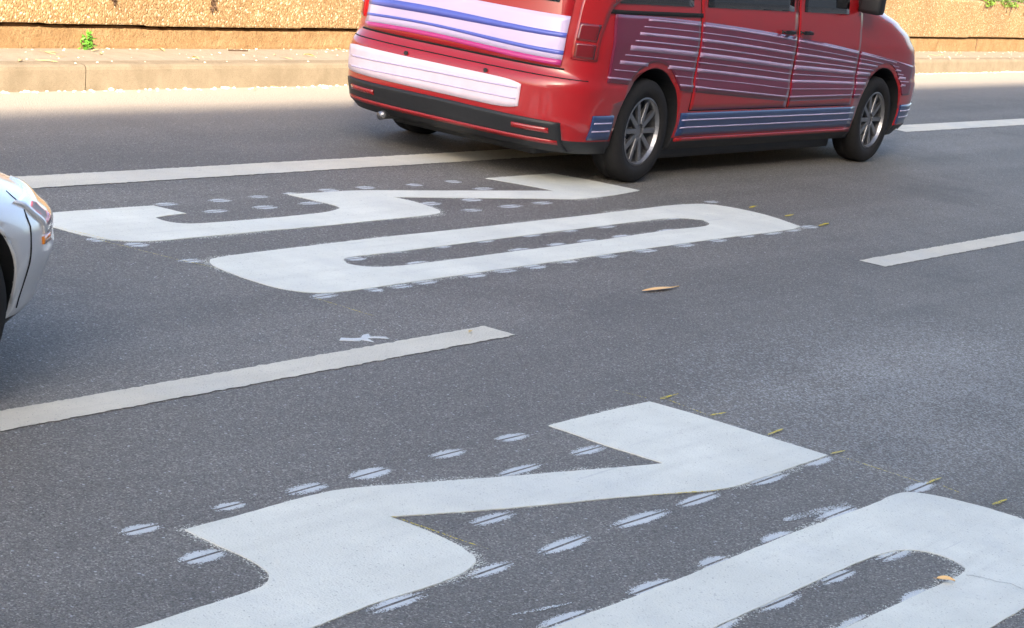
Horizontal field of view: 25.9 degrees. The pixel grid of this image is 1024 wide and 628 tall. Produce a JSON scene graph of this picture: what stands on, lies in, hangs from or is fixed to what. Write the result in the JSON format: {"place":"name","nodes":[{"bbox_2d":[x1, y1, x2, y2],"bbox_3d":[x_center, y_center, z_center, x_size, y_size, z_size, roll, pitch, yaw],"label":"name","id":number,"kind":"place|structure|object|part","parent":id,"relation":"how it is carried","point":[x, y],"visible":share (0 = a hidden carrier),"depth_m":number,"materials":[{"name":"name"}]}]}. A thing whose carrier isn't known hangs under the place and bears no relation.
{"place":"outdoors","nodes":[
{"label":"outdoors","id":0,"kind":"place"},
{"bbox_2d":[0,72,1023,627],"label":"road","id":1,"kind":"structure","parent":0,"point":[822,340],"depth_m":8.93,"materials":[{"name":"grey asphalt"}]},
{"bbox_2d":[0,172,53,339],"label":"silver car","id":2,"kind":"object","parent":1,"relation":"on","point":[26,231],"visible":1,"depth_m":7.04,"materials":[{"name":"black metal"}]},
{"bbox_2d":[0,61,85,92],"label":"kerb","id":3,"kind":"structure","parent":1,"relation":"on","point":[38,76],"depth_m":14.22,"materials":[{"name":"concrete"}]},
{"bbox_2d":[87,238,104,241],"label":"spray dot","id":4,"kind":"object","parent":1,"relation":"on","point":[94,239],"visible":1,"depth_m":9.84,"materials":[{"name":"white paint"}]},
{"bbox_2d":[124,242,149,246],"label":"spray dot","id":5,"kind":"object","parent":1,"relation":"on","point":[134,245],"visible":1,"depth_m":9.87,"materials":[{"name":"white paint"}]},
{"bbox_2d":[118,523,158,534],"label":"spray dot","id":6,"kind":"object","parent":1,"relation":"on","point":[141,531],"visible":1,"depth_m":6.07,"materials":[{"name":"white paint"}]},
{"bbox_2d":[155,202,174,205],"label":"spray dot","id":7,"kind":"object","parent":1,"relation":"on","point":[166,203],"visible":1,"depth_m":10.96,"materials":[{"name":"white paint"}]},
{"bbox_2d":[178,259,201,262],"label":"spray dot","id":8,"kind":"object","parent":1,"relation":"on","point":[186,260],"visible":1,"depth_m":9.71,"materials":[{"name":"white paint"}]},
{"bbox_2d":[178,548,226,563],"bbox_3d":[-0.823,0.646,5.935,0.091,0.001,0.209,15,13,29],"label":"spray dot","id":9,"kind":"object","parent":1,"relation":"on","point":[195,554],"visible":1,"depth_m":5.93,"materials":[{"name":"white paint"}]},
{"bbox_2d":[202,209,226,212],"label":"spray dot","id":10,"kind":"object","parent":1,"relation":"on","point":[215,211],"visible":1,"depth_m":10.98,"materials":[{"name":"white paint"}]},
{"bbox_2d":[207,199,231,201],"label":"spray dot","id":11,"kind":"object","parent":1,"relation":"on","point":[223,200],"visible":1,"depth_m":11.29,"materials":[{"name":"white paint"}]},
{"bbox_2d":[211,502,244,510],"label":"spray dot","id":12,"kind":"object","parent":1,"relation":"on","point":[229,504],"visible":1,"depth_m":6.39,"materials":[{"name":"white paint"}]},
{"bbox_2d":[0,326,514,430],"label":"lane line","id":13,"kind":"object","parent":1,"relation":"on","point":[58,410],"visible":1,"depth_m":7.80,"materials":[{"name":"paint"}]},
{"bbox_2d":[252,205,276,208],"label":"spray dot","id":14,"kind":"object","parent":1,"relation":"on","point":[267,207],"visible":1,"depth_m":11.30,"materials":[{"name":"white paint"}]},
{"bbox_2d":[15,149,572,187],"bbox_3d":[-1.879,-0.739,11.770,0.267,0.001,10.610,16,14,31],"label":"lane line","id":15,"kind":"object","parent":1,"relation":"on","point":[54,180],"visible":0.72,"depth_m":12.51,"materials":[{"name":"paint"}]},
{"bbox_2d":[285,482,328,494],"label":"spray dot","id":16,"kind":"object","parent":1,"relation":"on","point":[307,485],"visible":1,"depth_m":6.67,"materials":[{"name":"white paint"}]},
{"bbox_2d":[301,201,321,204],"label":"spray dot","id":17,"kind":"object","parent":1,"relation":"on","point":[309,203],"visible":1,"depth_m":11.63,"materials":[{"name":"white paint"}]},
{"bbox_2d":[310,293,337,298],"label":"spray dot","id":18,"kind":"object","parent":1,"relation":"on","point":[323,296],"visible":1,"depth_m":9.41,"materials":[{"name":"white paint"}]},
{"bbox_2d":[318,188,337,191],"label":"spray dot","id":19,"kind":"object","parent":1,"relation":"on","point":[330,190],"visible":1,"depth_m":12.12,"materials":[{"name":"white paint"}]},
{"bbox_2d":[53,173,639,242],"bbox_3d":[-0.707,-0.601,11.977,0.802,0.003,4.944,16,14,31],"label":"painted digit","id":20,"kind":"object","parent":1,"relation":"on","point":[145,224],"visible":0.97,"depth_m":11.36,"materials":[{"name":"white paint"}]},
{"bbox_2d":[347,257,366,260],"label":"spray dot","id":21,"kind":"object","parent":1,"relation":"on","point":[358,259],"visible":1,"depth_m":10.32,"materials":[{"name":"white paint"}]},
{"bbox_2d":[339,334,388,341],"bbox_3d":[-0.582,0.097,8.733,0.131,0.003,0.274,16,14,31],"label":"paint splash","id":22,"kind":"object","parent":1,"relation":"on","point":[366,337],"visible":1,"depth_m":8.72,"materials":[{"name":"white paint"}]},
{"bbox_2d":[355,186,374,188],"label":"spray dot","id":23,"kind":"object","parent":1,"relation":"on","point":[361,187],"visible":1,"depth_m":12.40,"materials":[{"name":"white paint"}]},
{"bbox_2d":[348,467,389,479],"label":"spray dot","id":24,"kind":"object","parent":1,"relation":"on","point":[369,470],"visible":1,"depth_m":6.93,"materials":[{"name":"white paint"}]},
{"bbox_2d":[362,287,382,291],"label":"spray dot","id":25,"kind":"object","parent":1,"relation":"on","point":[376,290],"visible":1,"depth_m":9.68,"materials":[{"name":"white paint"}]},
{"bbox_2d":[366,592,427,612],"bbox_3d":[-0.299,0.753,5.806,0.070,0.001,0.317,16,14,30],"label":"spray dot","id":26,"kind":"object","parent":1,"relation":"on","point":[390,601],"visible":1,"depth_m":5.80,"materials":[{"name":"white paint"}]},
{"bbox_2d":[388,284,410,287],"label":"spray dot","id":27,"kind":"object","parent":1,"relation":"on","point":[402,286],"visible":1,"depth_m":9.85,"materials":[{"name":"white paint"}]},
{"bbox_2d":[413,280,437,284],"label":"spray dot","id":28,"kind":"object","parent":1,"relation":"on","point":[431,282],"visible":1,"depth_m":10.02,"materials":[{"name":"white paint"}]},
{"bbox_2d":[422,202,440,204],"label":"spray dot","id":29,"kind":"object","parent":1,"relation":"on","point":[425,203],"visible":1,"depth_m":12.20,"materials":[{"name":"white paint"}]},
{"bbox_2d":[392,516,476,545],"bbox_3d":[-0.211,0.631,6.430,0.340,0.001,0.016,16,14,31],"label":"guide line","id":30,"kind":"object","parent":1,"relation":"on","point":[438,532],"visible":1,"depth_m":6.44,"materials":[{"name":"yellow paint"}]},
{"bbox_2d":[428,448,466,458],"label":"spray dot","id":31,"kind":"object","parent":1,"relation":"on","point":[448,455],"visible":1,"depth_m":7.28,"materials":[{"name":"white paint"}]},
{"bbox_2d":[463,198,479,201],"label":"spray dot","id":32,"kind":"object","parent":1,"relation":"on","point":[468,199],"visible":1,"depth_m":12.54,"materials":[{"name":"white paint"}]},
{"bbox_2d":[461,273,486,277],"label":"spray dot","id":33,"kind":"object","parent":1,"relation":"on","point":[466,275],"visible":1,"depth_m":10.36,"materials":[{"name":"white paint"}]},
{"bbox_2d":[135,401,827,627],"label":"painted digit","id":34,"kind":"object","parent":1,"relation":"on","point":[321,558],"visible":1,"depth_m":6.49,"materials":[{"name":"white paint"}]},
{"bbox_2d":[475,187,491,189],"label":"spray dot","id":35,"kind":"object","parent":1,"relation":"on","point":[477,188],"visible":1,"depth_m":13.00,"materials":[{"name":"white paint"}]},
{"bbox_2d":[467,561,513,578],"bbox_3d":[-0.060,0.711,6.181,0.068,0.001,0.279,16,14,30],"label":"spray dot","id":36,"kind":"object","parent":1,"relation":"on","point":[495,571],"visible":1,"depth_m":6.18,"materials":[{"name":"white paint"}]},
{"bbox_2d":[469,511,515,525],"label":"spray dot","id":37,"kind":"object","parent":1,"relation":"on","point":[492,521],"visible":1,"depth_m":6.65,"materials":[{"name":"white paint"}]},
{"bbox_2d":[202,203,802,293],"bbox_3d":[0.189,-0.388,11.616,0.876,0.003,5.091,16,14,31],"label":"painted digit","id":38,"kind":"object","parent":1,"relation":"on","point":[322,268],"visible":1,"depth_m":10.94,"materials":[{"name":"white paint"}]},
{"bbox_2d":[495,268,515,272],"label":"spray dot","id":39,"kind":"object","parent":1,"relation":"on","point":[503,270],"visible":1,"depth_m":10.59,"materials":[{"name":"white paint"}]},
{"bbox_2d":[497,204,520,207],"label":"spray dot","id":40,"kind":"object","parent":1,"relation":"on","point":[511,206],"visible":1,"depth_m":12.52,"materials":[{"name":"white paint"}]},
{"bbox_2d":[493,433,529,441],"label":"spray dot","id":41,"kind":"object","parent":1,"relation":"on","point":[510,435],"visible":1,"depth_m":7.61,"materials":[{"name":"white paint"}]},
{"bbox_2d":[1,48,1022,93],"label":"gutter grit","id":42,"kind":"object","parent":1,"relation":"on","point":[157,89],"visible":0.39,"depth_m":15.76,"materials":[{"name":"beige gravel"}]},
{"bbox_2d":[508,248,528,251],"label":"spray dot","id":43,"kind":"object","parent":1,"relation":"on","point":[518,249],"visible":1,"depth_m":11.20,"materials":[{"name":"white paint"}]},
{"bbox_2d":[498,463,543,475],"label":"spray dot","id":44,"kind":"object","parent":1,"relation":"on","point":[517,468],"visible":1,"depth_m":7.22,"materials":[{"name":"white paint"}]},
{"bbox_2d":[524,265,545,268],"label":"spray dot","id":45,"kind":"object","parent":1,"relation":"on","point":[538,267],"visible":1,"depth_m":10.81,"materials":[{"name":"white paint"}]},
{"bbox_2d":[512,602,571,614],"bbox_3d":[0.084,0.785,5.928,0.027,0.001,0.240,19,15,40],"label":"paint smear","id":46,"kind":"object","parent":1,"relation":"on","point":[547,607],"visible":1,"depth_m":5.94},
{"bbox_2d":[532,201,552,204],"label":"spray dot","id":47,"kind":"object","parent":1,"relation":"on","point":[543,203],"visible":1,"depth_m":12.81,"materials":[{"name":"white paint"}]},
{"bbox_2d":[74,57,1023,90],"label":"kerb","id":48,"kind":"structure","parent":1,"relation":"on","point":[146,74],"depth_m":15.97,"materials":[{"name":"concrete"}]},
{"bbox_2d":[536,534,591,554],"bbox_3d":[0.154,0.675,6.512,0.079,0.001,0.341,15,13,29],"label":"spray dot","id":49,"kind":"object","parent":1,"relation":"on","point":[567,546],"visible":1,"depth_m":6.51,"materials":[{"name":"white paint"}]},
{"bbox_2d":[536,609,592,627],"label":"spray dot","id":50,"kind":"object","parent":1,"relation":"on","point":[560,618],"visible":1,"depth_m":5.88,"materials":[{"name":"white paint"}]},
{"bbox_2d":[571,445,605,455],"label":"spray dot","id":51,"kind":"object","parent":1,"relation":"on","point":[589,451],"visible":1,"depth_m":7.59,"materials":[{"name":"white paint"}]},
{"bbox_2d":[599,254,617,257],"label":"spray dot","id":52,"kind":"object","parent":1,"relation":"on","point":[606,255],"visible":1,"depth_m":11.40,"materials":[{"name":"white paint"}]},
{"bbox_2d":[348,0,915,181],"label":"delivery van","id":53,"kind":"object","parent":1,"relation":"on","point":[627,90],"visible":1,"depth_m":14.07,"materials":[{"name":"red metal"}]},
{"bbox_3d":[0.896,-2.214,13.859,0.120,0.562,1.002,16,14,30],"label":"side window","id":54,"kind":"part","parent":53,"relation":"part of","materials":[{"name":"black glass"}]},
{"bbox_3d":[1.601,-2.026,15.034,0.168,1.271,1.450,16,14,30],"label":"sliding door","id":55,"kind":"part","parent":53,"relation":"part of","materials":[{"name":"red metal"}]},
{"bbox_3d":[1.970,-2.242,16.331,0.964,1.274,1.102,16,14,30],"label":"front door","id":56,"kind":"part","parent":53,"relation":"part of","materials":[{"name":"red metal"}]},
{"bbox_2d":[610,509,670,527],"bbox_3d":[0.398,0.634,6.886,0.080,0.001,0.376,16,14,32],"label":"spray dot","id":57,"kind":"object","parent":1,"relation":"on","point":[641,521],"visible":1,"depth_m":6.88,"materials":[{"name":"white paint"}]},
{"bbox_2d":[633,249,657,252],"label":"spray dot","id":58,"kind":"object","parent":1,"relation":"on","point":[644,251],"visible":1,"depth_m":11.73,"materials":[{"name":"white paint"}]},
{"bbox_2d":[625,577,669,594],"bbox_3d":[0.393,0.768,6.243,0.079,0.001,0.290,16,14,32],"label":"spray dot","id":59,"kind":"object","parent":1,"relation":"on","point":[646,585],"visible":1,"depth_m":6.25,"materials":[{"name":"white paint"}]},
{"bbox_2d":[642,286,678,290],"bbox_3d":[0.716,-0.123,10.696,0.040,0.008,0.324,17,14,34],"label":"fallen leaf","id":60,"kind":"object","parent":1,"relation":"on","point":[654,288],"visible":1,"depth_m":10.68,"materials":[{"name":"beige plant"}]},
{"bbox_2d":[674,243,695,246],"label":"spray dot","id":61,"kind":"object","parent":1,"relation":"on","point":[684,245],"visible":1,"depth_m":12.10,"materials":[{"name":"white paint"}]},
{"bbox_2d":[676,491,720,506],"bbox_3d":[0.604,0.600,7.199,0.068,0.001,0.320,16,14,31],"label":"spray dot","id":62,"kind":"object","parent":1,"relation":"on","point":[694,497],"visible":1,"depth_m":7.20,"materials":[{"name":"white paint"}]},
{"bbox_2d":[698,556,728,567],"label":"spray dot","id":63,"kind":"object","parent":1,"relation":"on","point":[708,561],"visible":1,"depth_m":6.57,"materials":[{"name":"white paint"}]},
{"bbox_2d":[717,617,741,627],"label":"spray dot","id":64,"kind":"object","parent":1,"relation":"on","point":[730,623],"visible":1,"depth_m":6.03,"materials":[{"name":"white paint"}]},
{"bbox_2d":[752,472,787,484],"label":"spray dot","id":65,"kind":"object","parent":1,"relation":"on","point":[777,478],"visible":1,"depth_m":7.58,"materials":[{"name":"white paint"}]},
{"bbox_2d":[760,531,791,542],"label":"spray dot","id":66,"kind":"object","parent":1,"relation":"on","point":[770,537],"visible":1,"depth_m":6.92,"materials":[{"name":"white paint"}]},
{"bbox_2d":[536,492,1023,627],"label":"painted digit","id":67,"kind":"object","parent":1,"relation":"on","point":[983,546],"visible":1,"depth_m":6.68,"materials":[{"name":"white paint"}]},
{"bbox_2d":[936,575,954,580],"bbox_3d":[1.303,0.798,6.700,0.066,0.010,0.024,9,23,1],"label":"fallen leaf","id":68,"kind":"object","parent":67,"relation":"on","point":[944,577],"visible":1,"depth_m":6.70,"materials":[{"name":"plant"}]},
{"bbox_2d":[758,592,801,611],"bbox_3d":[0.753,0.814,6.284,0.068,0.001,0.301,16,14,32],"label":"spray dot","id":69,"kind":"object","parent":1,"relation":"on","point":[784,602],"visible":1,"depth_m":6.28,"materials":[{"name":"white paint"}]},
{"bbox_2d":[800,225,817,228],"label":"spray dot","id":70,"kind":"object","parent":1,"relation":"on","point":[809,226],"visible":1,"depth_m":13.47,"materials":[{"name":"white paint"}]},
{"bbox_2d":[784,503,846,520],"bbox_3d":[0.994,0.646,7.259,0.068,0.001,0.402,17,15,36],"label":"paint smear","id":71,"kind":"object","parent":1,"relation":"on","point":[820,511],"visible":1,"depth_m":7.25},
{"bbox_2d":[804,456,833,466],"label":"spray dot","id":72,"kind":"object","parent":1,"relation":"on","point":[818,462],"visible":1,"depth_m":7.91,"materials":[{"name":"white paint"}]},
{"bbox_2d":[817,569,855,584],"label":"spray dot","id":73,"kind":"object","parent":1,"relation":"on","point":[840,577],"visible":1,"depth_m":6.60,"materials":[{"name":"white paint"}]},
{"bbox_2d":[815,505,858,518],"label":"spray dot","id":74,"kind":"object","parent":1,"relation":"on","point":[832,512],"visible":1,"depth_m":7.29,"materials":[{"name":"white paint"}]},
{"bbox_2d":[837,614,868,627],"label":"spray dot","id":75,"kind":"object","parent":1,"relation":"on","point":[856,619],"visible":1,"depth_m":6.22,"materials":[{"name":"white paint"}]},
{"bbox_2d":[874,550,913,561],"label":"spray dot","id":76,"kind":"object","parent":1,"relation":"on","point":[904,552],"visible":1,"depth_m":6.91,"materials":[{"name":"white paint"}]},
{"bbox_2d":[898,587,925,601],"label":"spray dot","id":77,"kind":"object","parent":1,"relation":"on","point":[903,598],"visible":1,"depth_m":6.54,"materials":[{"name":"white paint"}]},
{"bbox_2d":[904,481,935,491],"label":"spray dot","id":78,"kind":"object","parent":1,"relation":"on","point":[922,489],"visible":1,"depth_m":7.77,"materials":[{"name":"white paint"}]},
{"bbox_2d":[860,231,1023,266],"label":"lane line","id":79,"kind":"object","parent":1,"relation":"on","point":[909,256],"visible":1,"depth_m":13.36,"materials":[{"name":"paint"}]},
{"bbox_2d":[895,119,1023,131],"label":"lane line","id":80,"kind":"object","parent":1,"relation":"on","point":[952,125],"visible":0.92,"depth_m":21.54,"materials":[{"name":"paint"}]},
{"bbox_2d":[0,48,1023,60],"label":"pavement","id":81,"kind":"structure","parent":0,"point":[13,54],"depth_m":16.09,"materials":[{"name":"beige concrete"}]},
{"bbox_2d":[78,29,97,49],"bbox_3d":[-2.930,-1.887,15.361,0.100,0.167,0.145,16,14,31],"label":"weed","id":82,"kind":"object","parent":81,"relation":"on","point":[88,42],"visible":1,"depth_m":15.34,"materials":[{"name":"green plant"}]},
{"bbox_2d":[0,0,1023,51],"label":"garden wall","id":83,"kind":"structure","parent":81,"relation":"on","point":[952,25],"depth_m":16.86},
{"bbox_2d":[210,0,217,12],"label":"dry creeper","id":84,"kind":"object","parent":83,"relation":"attached to","point":[212,7],"visible":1,"depth_m":16.41,"materials":[{"name":"brown plant"}]},
{"bbox_2d":[981,0,995,10],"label":"creeper","id":85,"kind":"object","parent":83,"relation":"attached to","point":[990,2],"visible":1,"depth_m":30.93,"materials":[{"name":"green plant"}]},
{"bbox_2d":[991,0,1019,15],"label":"creeper","id":86,"kind":"object","parent":83,"relation":"attached to","point":[1007,5],"visible":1,"depth_m":31.68,"materials":[{"name":"green plant"}]}
]}

